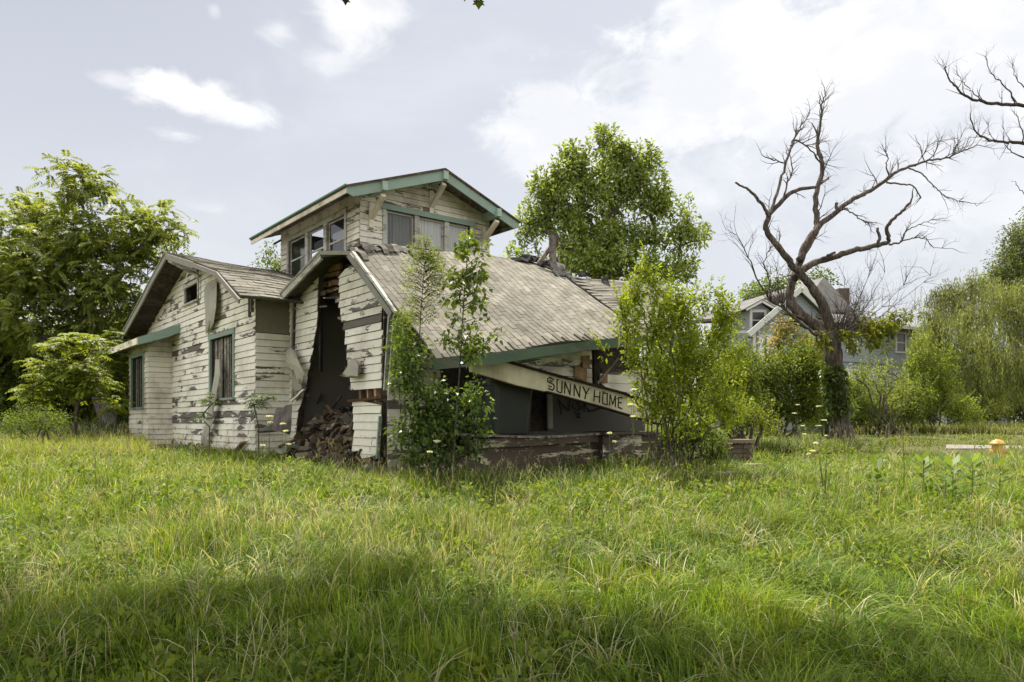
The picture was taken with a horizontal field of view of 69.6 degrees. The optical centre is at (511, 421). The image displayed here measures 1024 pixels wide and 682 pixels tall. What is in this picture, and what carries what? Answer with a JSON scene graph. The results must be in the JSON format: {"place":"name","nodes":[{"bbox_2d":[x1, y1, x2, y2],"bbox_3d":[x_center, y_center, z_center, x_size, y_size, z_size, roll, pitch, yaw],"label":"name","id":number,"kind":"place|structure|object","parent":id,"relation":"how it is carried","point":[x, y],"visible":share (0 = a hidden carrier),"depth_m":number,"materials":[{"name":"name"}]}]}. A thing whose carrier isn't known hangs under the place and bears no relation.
{"place":"outdoors","nodes":[
{"label":"outdoors","id":0,"kind":"place"},
{"bbox_2d":[0,415,1023,681],"bbox_3d":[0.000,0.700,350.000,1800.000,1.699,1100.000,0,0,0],"label":"ground","id":1,"kind":"structure","parent":0,"point":[916,449],"depth_m":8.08,"materials":[{"name":"green plant"}]},
{"bbox_2d":[0,321,74,425],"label":"thicket","id":2,"kind":"object","parent":1,"relation":"on","point":[9,404],"visible":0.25,"depth_m":28.35,"materials":[{"name":"green plant"}]},
{"bbox_2d":[5,358,72,436],"bbox_3d":[-12.827,-0.434,20.026,1.642,2.595,1.597,0,0,-29],"label":"young tree of heaven","id":3,"kind":"object","parent":1,"relation":"on","point":[45,377],"visible":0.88,"depth_m":19.96,"materials":[{"name":"green plant"}]},
{"bbox_2d":[0,398,79,442],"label":"leafy shrub","id":4,"kind":"object","parent":1,"relation":"on","point":[44,423],"visible":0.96,"depth_m":18.42,"materials":[{"name":"green plant"}]},
{"bbox_2d":[38,321,99,428],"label":"thicket","id":5,"kind":"object","parent":1,"relation":"on","point":[49,332],"visible":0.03,"depth_m":30.42,"materials":[{"name":"green plant"}]},
{"bbox_2d":[22,332,136,437],"bbox_3d":[-12.031,-0.797,20.464,2.912,3.351,2.206,0,0,0],"label":"young tree of heaven","id":6,"kind":"object","parent":1,"relation":"on","point":[84,374],"visible":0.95,"depth_m":20.34,"materials":[{"name":"green plant"}]},
{"bbox_2d":[66,327,128,426],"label":"thicket","id":7,"kind":"object","parent":1,"relation":"on","point":[88,411],"visible":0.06,"depth_m":29.26,"materials":[{"name":"green plant"}]},
{"bbox_2d":[0,149,198,428],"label":"tree of heaven","id":8,"kind":"object","parent":1,"relation":"on","point":[24,279],"visible":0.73,"depth_m":26.58,"materials":[{"name":"green plant"}]},
{"bbox_2d":[79,328,131,434],"bbox_3d":[-12.548,-1.106,23.225,2.241,3.814,1.720,0,0,19],"label":"young tree of heaven","id":9,"kind":"object","parent":1,"relation":"on","point":[114,369],"visible":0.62,"depth_m":23.07,"materials":[{"name":"green plant"}]},
{"bbox_2d":[164,476,167,516],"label":"weed stalk","id":10,"kind":"object","parent":1,"relation":"on","point":[166,496],"visible":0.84,"depth_m":8.50,"materials":[{"name":"green plant"}]},
{"bbox_2d":[190,392,223,453],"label":"wall sapling","id":11,"kind":"object","parent":1,"relation":"on","point":[204,402],"visible":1,"depth_m":15.36,"materials":[{"name":"green plant"}]},
{"bbox_2d":[233,441,246,452],"bbox_3d":[-6.171,0.617,16.594,0.145,0.385,0.811,0,0,-39],"label":"loose board","id":12,"kind":"object","parent":1,"relation":"on","point":[240,445],"visible":0.66,"depth_m":16.40,"materials":[{"name":"brown wood"}]},
{"bbox_2d":[237,391,279,458],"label":"wall sapling","id":13,"kind":"object","parent":1,"relation":"on","point":[257,402],"visible":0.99,"depth_m":14.17,"materials":[{"name":"green plant"}]},
{"bbox_2d":[260,437,264,494],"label":"weed stalk","id":14,"kind":"object","parent":1,"relation":"on","point":[263,472],"visible":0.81,"depth_m":9.60,"materials":[{"name":"green plant"}]},
{"bbox_2d":[247,240,280,270],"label":"back yard tree","id":15,"kind":"object","parent":1,"relation":"on","point":[276,264],"visible":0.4,"depth_m":33.89,"materials":[{"name":"green plant"}]},
{"bbox_2d":[260,415,272,468],"bbox_3d":[-3.831,0.456,11.511,0.221,1.122,0.133,0,0,-38],"label":"wild carrot","id":16,"kind":"object","parent":1,"relation":"on","point":[263,445],"visible":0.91,"depth_m":11.51,"materials":[{"name":"green plant"}]},
{"bbox_2d":[280,422,290,472],"bbox_3d":[-3.684,0.519,11.915,0.192,1.019,0.218,0,0,-35],"label":"wild carrot","id":17,"kind":"object","parent":1,"relation":"on","point":[281,423],"visible":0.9,"depth_m":11.89,"materials":[{"name":"green plant"}]},
{"bbox_2d":[280,400,385,470],"bbox_3d":[-3.177,0.285,15.157,2.714,1.516,4.433,0,0,-40],"label":"rubble","id":18,"kind":"object","parent":1,"relation":"on","point":[329,425],"visible":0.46,"depth_m":14.70,"materials":[{"name":"brown wood"}]},
{"bbox_2d":[278,439,294,447],"bbox_3d":[-4.901,0.475,16.040,0.369,0.206,0.110,0,0,-9],"label":"loose board","id":19,"kind":"object","parent":18,"relation":"on","point":[289,441],"visible":0.79,"depth_m":16.01,"materials":[{"name":"wood"}]},
{"bbox_2d":[286,443,311,450],"bbox_3d":[-4.269,0.529,15.085,0.169,0.147,1.231,0,0,-43],"label":"loose board","id":20,"kind":"object","parent":18,"relation":"on","point":[293,445],"visible":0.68,"depth_m":15.29,"materials":[{"name":"wood"}]},
{"bbox_2d":[352,462,395,473],"bbox_3d":[-2.485,0.908,13.013,0.746,0.418,1.749,0,0,-33],"label":"plaster debris","id":21,"kind":"object","parent":1,"relation":"on","point":[370,466],"visible":0.13,"depth_m":12.63,"materials":[{"name":"grey"}]},
{"bbox_2d":[108,168,697,475],"bbox_3d":[-3.124,-2.586,20.661,11.275,7.273,17.788,0,0,-43],"label":"bungalow","id":22,"kind":"object","parent":1,"relation":"on","point":[316,327],"visible":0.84,"depth_m":16.13,"materials":[{"name":"white paint"}]},
{"bbox_2d":[128,351,144,409],"bbox_3d":[-11.166,-1.202,22.009,0.175,1.665,1.790,0,0,-39],"label":"window","id":23,"kind":"structure","parent":22,"relation":"in","point":[140,362],"depth_m":22.20,"materials":[{"name":"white wood"}]},
{"bbox_2d":[181,270,200,306],"bbox_3d":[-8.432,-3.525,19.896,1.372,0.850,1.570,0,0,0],"label":"attic window","id":24,"kind":"structure","parent":22,"relation":"in","point":[195,282],"depth_m":19.58,"materials":[{"name":"white wood"}]},
{"bbox_2d":[208,328,235,400],"bbox_3d":[-6.956,-1.300,17.825,0.275,1.880,2.120,0,0,-38],"label":"window","id":25,"kind":"structure","parent":22,"relation":"in","point":[224,347],"depth_m":17.76,"materials":[{"name":"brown wood"}]},
{"bbox_2d":[290,389,303,402],"bbox_3d":[-4.540,-0.547,15.588,0.480,0.283,0.044,0,0,40],"label":"loose board","id":26,"kind":"object","parent":22,"relation":"on","point":[296,396],"visible":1,"depth_m":15.58,"materials":[{"name":"paint"}]},
{"bbox_2d":[285,208,347,275],"bbox_3d":[-5.180,-4.537,19.372,0.160,1.275,3.850,0,0,-39],"label":"window","id":27,"kind":"structure","parent":22,"relation":"in","point":[335,232],"depth_m":19.35,"materials":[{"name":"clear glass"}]},
{"bbox_2d":[382,208,472,251],"bbox_3d":[-2.099,-4.512,18.606,2.740,1.423,0.225,0,0,-38],"label":"window","id":28,"kind":"structure","parent":22,"relation":"in","point":[398,228],"depth_m":18.35,"materials":[{"name":"grey glass"}]},
{"bbox_2d":[460,376,532,434],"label":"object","id":29,"kind":"object","parent":22,"relation":"on","point":[512,410],"visible":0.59,"depth_m":13.03,"materials":[{"name":"plastic"}]},
{"bbox_2d":[386,306,427,477],"bbox_3d":[-1.646,-0.374,11.503,0.696,2.936,0.555,0,0,0],"label":"fern like shrub","id":30,"kind":"object","parent":1,"relation":"on","point":[407,337],"visible":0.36,"depth_m":11.48,"materials":[{"name":"green plant"}]},
{"bbox_2d":[342,0,483,9],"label":"maple tree","id":31,"kind":"object","parent":1,"relation":"on","point":[478,3],"visible":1,"depth_m":6.39,"materials":[{"name":"green plant"}]},
{"bbox_2d":[395,231,452,478],"bbox_3d":[-1.303,-0.887,10.853,0.860,3.962,0.770,0,0,0],"label":"feathery sapling","id":32,"kind":"object","parent":1,"relation":"on","point":[429,259],"visible":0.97,"depth_m":10.85,"materials":[{"name":"green plant"}]},
{"bbox_2d":[427,440,440,491],"bbox_3d":[-1.055,0.677,9.994,0.200,0.864,0.135,0,0,0],"label":"wild carrot","id":33,"kind":"object","parent":1,"relation":"on","point":[428,451],"visible":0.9,"depth_m":9.97,"materials":[{"name":"green plant"}]},
{"bbox_2d":[382,317,498,481],"bbox_3d":[-1.054,-0.214,10.900,1.733,2.680,0.889,0,0,0],"label":"rank shrub","id":34,"kind":"object","parent":1,"relation":"on","point":[423,430],"visible":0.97,"depth_m":10.82,"materials":[{"name":"green plant"}]},
{"bbox_2d":[434,228,505,484],"bbox_3d":[-0.602,-0.859,10.649,1.048,3.954,0.798,0,0,0],"label":"broad leaved sapling","id":35,"kind":"object","parent":1,"relation":"on","point":[480,277],"visible":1,"depth_m":10.63,"materials":[{"name":"green plant"}]},
{"bbox_2d":[499,121,714,290],"bbox_3d":[4.259,-6.419,32.981,9.641,14.119,3.482,0,0,0],"label":"shade tree","id":36,"kind":"object","parent":1,"relation":"on","point":[596,251],"visible":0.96,"depth_m":32.67,"materials":[{"name":"green plant"}]},
{"bbox_2d":[607,432,616,485],"bbox_3d":[1.412,0.613,10.628,0.151,0.936,0.178,0,0,-33],"label":"wild carrot","id":37,"kind":"object","parent":1,"relation":"on","point":[614,441],"visible":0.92,"depth_m":10.61,"materials":[{"name":"green plant"}]},
{"bbox_2d":[628,388,636,480],"bbox_3d":[1.849,0.289,11.307,0.134,1.605,0.293,0,0,0],"label":"wild carrot","id":38,"kind":"object","parent":1,"relation":"on","point":[633,404],"visible":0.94,"depth_m":11.30,"materials":[{"name":"green plant"}]},
{"bbox_2d":[587,240,753,475],"bbox_3d":[2.614,-1.014,12.292,2.907,4.107,1.025,0,0,-8],"label":"bright bush","id":39,"kind":"object","parent":1,"relation":"on","point":[667,400],"visible":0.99,"depth_m":12.22,"materials":[{"name":"green plant"}]},
{"bbox_2d":[646,412,732,467],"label":"bush","id":40,"kind":"object","parent":1,"relation":"on","point":[719,450],"visible":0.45,"depth_m":12.83,"materials":[{"name":"green plant"}]},
{"bbox_2d":[641,326,739,425],"bbox_3d":[6.021,-1.668,25.995,4.331,4.748,2.583,0,0,0],"label":"leafy shrub","id":41,"kind":"object","parent":1,"relation":"on","point":[687,390],"visible":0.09,"depth_m":25.71,"materials":[{"name":"green plant"}]},
{"bbox_2d":[716,471,742,474],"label":"stone slab","id":42,"kind":"structure","parent":1,"relation":"on","point":[717,472],"depth_m":11.80,"materials":[{"name":"stone"}]},
{"bbox_2d":[713,439,754,463],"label":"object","id":43,"kind":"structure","parent":1,"relation":"on","point":[743,450],"depth_m":13.91,"materials":[{"name":"brown wood"}]},
{"bbox_2d":[704,331,774,438],"bbox_3d":[5.850,-0.754,19.017,1.729,3.198,1.452,0,0,-25],"label":"leafy shrub","id":44,"kind":"object","parent":1,"relation":"on","point":[750,382],"visible":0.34,"depth_m":18.84,"materials":[{"name":"green plant"}]},
{"bbox_2d":[698,380,784,452],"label":"leafy shrub","id":45,"kind":"object","parent":1,"relation":"on","point":[756,419],"visible":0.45,"depth_m":15.53,"materials":[{"name":"green plant"}]},
{"bbox_2d":[729,322,830,443],"bbox_3d":[7.810,-1.119,21.419,3.203,3.782,2.023,0,0,0],"label":"leafy shrub","id":46,"kind":"object","parent":1,"relation":"on","point":[785,374],"visible":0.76,"depth_m":21.24,"materials":[{"name":"green plant"}]},
{"bbox_2d":[730,265,842,303],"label":"distant tree","id":47,"kind":"object","parent":1,"relation":"on","point":[750,293],"visible":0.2,"depth_m":51.67,"materials":[{"name":"green plant"}]},
{"bbox_2d":[753,310,823,438],"bbox_3d":[9.073,-1.501,23.970,2.544,4.477,1.539,0,0,0],"label":"flowering tree","id":48,"kind":"object","parent":1,"relation":"on","point":[781,334],"visible":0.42,"depth_m":23.85,"materials":[{"name":"green plant"}]},
{"bbox_2d":[793,404,805,454],"bbox_3d":[6.844,0.218,17.537,0.322,1.285,0.213,0,0,0],"label":"wild carrot","id":49,"kind":"object","parent":1,"relation":"on","point":[797,444],"visible":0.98,"depth_m":17.50,"materials":[{"name":"green plant"}]},
{"bbox_2d":[688,277,926,431],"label":"grey house","id":50,"kind":"structure","parent":1,"relation":"on","point":[755,310],"depth_m":36.10,"materials":[{"name":"grey wood"}]},
{"bbox_2d":[758,334,775,365],"bbox_3d":[12.072,-3.350,34.741,1.084,1.480,0.050,0,0,-12],"label":"window","id":51,"kind":"structure","parent":50,"relation":"in","point":[759,337],"depth_m":34.69,"materials":[{"name":"white wood"}]},
{"bbox_2d":[846,336,858,352],"bbox_3d":[16.533,-3.853,35.842,0.877,1.007,0.050,0,0,-28],"label":"window","id":52,"kind":"structure","parent":50,"relation":"in","point":[854,336],"depth_m":35.95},
{"bbox_2d":[866,370,877,380],"bbox_3d":[17.827,-2.240,36.520,0.901,0.551,0.050,0,0,-28],"label":"window","id":53,"kind":"structure","parent":50,"relation":"in","point":[867,370],"depth_m":36.54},
{"bbox_2d":[894,371,903,380],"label":"window","id":54,"kind":"structure","parent":50,"relation":"in","point":[899,372],"depth_m":37.46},
{"bbox_2d":[895,332,906,353],"bbox_3d":[19.814,-4.021,37.563,0.886,1.081,0.050,0,0,-28],"label":"window","id":55,"kind":"structure","parent":50,"relation":"in","point":[900,342],"depth_m":37.58,"materials":[{"name":"white wood"}]},
{"bbox_2d":[807,442,817,466],"bbox_3d":[5.114,0.687,12.481,0.213,0.696,0.174,0,0,-14],"label":"wild carrot","id":56,"kind":"object","parent":1,"relation":"on","point":[812,450],"visible":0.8,"depth_m":12.50,"materials":[{"name":"white plant"}]},
{"bbox_2d":[815,405,826,453],"bbox_3d":[7.600,0.231,18.061,0.337,1.269,0.218,0,0,0],"label":"wild carrot","id":57,"kind":"object","parent":1,"relation":"on","point":[821,430],"visible":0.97,"depth_m":18.05,"materials":[{"name":"green plant"}]},
{"bbox_2d":[819,456,831,498],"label":"weed stalk","id":58,"kind":"object","parent":1,"relation":"on","point":[826,477],"visible":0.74,"depth_m":9.30,"materials":[{"name":"green plant"}]},
{"bbox_2d":[798,320,866,437],"bbox_3d":[10.922,-1.425,25.547,2.650,4.141,1.917,0,0,-17],"label":"leafy shrub","id":59,"kind":"object","parent":1,"relation":"on","point":[828,425],"visible":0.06,"depth_m":25.38,"materials":[{"name":"green plant"}]},
{"bbox_2d":[672,359,1023,422],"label":"woods","id":60,"kind":"object","parent":1,"relation":"on","point":[710,420],"depth_m":65.80,"materials":[{"name":"green plant"}]},
{"bbox_2d":[719,68,1013,443],"bbox_3d":[9.699,-4.592,19.996,10.170,10.777,3.855,0,0,-9],"label":"dead tree","id":61,"kind":"object","parent":1,"relation":"on","point":[833,374],"visible":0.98,"depth_m":19.72,"materials":[{"name":"wood"}]},
{"bbox_2d":[863,456,889,497],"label":"milkweed","id":62,"kind":"object","parent":1,"relation":"on","point":[876,470],"visible":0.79,"depth_m":9.59,"materials":[{"name":"green plant"}]},
{"bbox_2d":[846,346,922,437],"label":"leafy shrub","id":63,"kind":"object","parent":1,"relation":"on","point":[864,374],"visible":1,"depth_m":26.93,"materials":[{"name":"green plant"}]},
{"bbox_2d":[845,372,938,434],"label":"leafy shrub","id":64,"kind":"object","parent":1,"relation":"on","point":[912,412],"visible":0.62,"depth_m":28.76,"materials":[{"name":"green plant"}]},
{"bbox_2d":[850,361,940,429],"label":"leafy shrub","id":65,"kind":"object","parent":1,"relation":"on","point":[854,420],"visible":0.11,"depth_m":30.69,"materials":[{"name":"green plant"}]},
{"bbox_2d":[901,424,905,490],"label":"weed stalk","id":66,"kind":"object","parent":1,"relation":"on","point":[903,453],"visible":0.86,"depth_m":9.80,"materials":[{"name":"green plant"}]},
{"bbox_2d":[908,450,936,488],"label":"milkweed","id":67,"kind":"object","parent":1,"relation":"on","point":[919,456],"visible":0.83,"depth_m":9.90,"materials":[{"name":"green plant"}]},
{"bbox_2d":[932,449,960,495],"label":"milkweed","id":68,"kind":"object","parent":1,"relation":"on","point":[941,455],"visible":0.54,"depth_m":9.72,"materials":[{"name":"green plant"}]},
{"bbox_2d":[901,328,993,428],"bbox_3d":[18.384,-1.668,30.970,4.050,4.548,2.094,0,0,0],"label":"leafy shrub","id":69,"kind":"object","parent":1,"relation":"on","point":[941,382],"visible":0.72,"depth_m":30.78,"materials":[{"name":"green plant"}]},
{"bbox_2d":[939,455,970,502],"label":"milkweed","id":70,"kind":"object","parent":1,"relation":"on","point":[955,460],"visible":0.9,"depth_m":8.99,"materials":[{"name":"green plant"}]},
{"bbox_2d":[903,267,1023,424],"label":"weeping willow","id":71,"kind":"object","parent":1,"relation":"on","point":[984,345],"visible":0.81,"depth_m":33.99,"materials":[{"name":"green plant"}]},
{"bbox_2d":[925,385,1006,425],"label":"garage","id":72,"kind":"structure","parent":1,"relation":"on","point":[942,416],"depth_m":42.29,"materials":[{"name":"grey"}]},
{"bbox_2d":[958,450,984,491],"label":"milkweed","id":73,"kind":"object","parent":1,"relation":"on","point":[967,458],"visible":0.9,"depth_m":9.60,"materials":[{"name":"green plant"}]},
{"bbox_2d":[920,361,1023,423],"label":"leafy shrub","id":74,"kind":"object","parent":1,"relation":"on","point":[962,405],"visible":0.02,"depth_m":38.73,"materials":[{"name":"green plant"}]},
{"bbox_2d":[934,46,1023,193],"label":"bare tree","id":75,"kind":"object","parent":1,"relation":"on","point":[1014,104],"visible":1,"depth_m":12.86,"materials":[{"name":"brown wood"}]},
{"bbox_2d":[946,378,1023,424],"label":"leafy shrub","id":76,"kind":"object","parent":1,"relation":"on","point":[1018,414],"visible":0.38,"depth_m":36.79,"materials":[{"name":"green plant"}]},
{"bbox_2d":[987,437,1007,457],"bbox_3d":[10.204,0.612,15.500,0.360,0.559,0.304,0,0,0],"label":"fire hydrant","id":77,"kind":"object","parent":1,"relation":"on","point":[993,443],"visible":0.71,"depth_m":15.44,"materials":[{"name":"yellow metal"}]},
{"bbox_2d":[983,452,1015,496],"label":"milkweed","id":78,"kind":"object","parent":1,"relation":"on","point":[997,460],"visible":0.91,"depth_m":9.20,"materials":[{"name":"green plant"}]},
{"bbox_2d":[976,207,1023,321],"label":"dark tree","id":79,"kind":"object","parent":1,"relation":"on","point":[1010,269],"visible":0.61,"depth_m":43.69,"materials":[{"name":"green plant"}]},
{"bbox_2d":[0,0,1023,420],"label":"sky","id":80,"kind":"structure","parent":0,"point":[241,114],"materials":[{"name":"white"}]},
{"bbox_2d":[946,444,1022,449],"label":"path","id":81,"kind":"structure","parent":0,"point":[968,447],"depth_m":20.22,"materials":[{"name":"concrete"}]}
]}

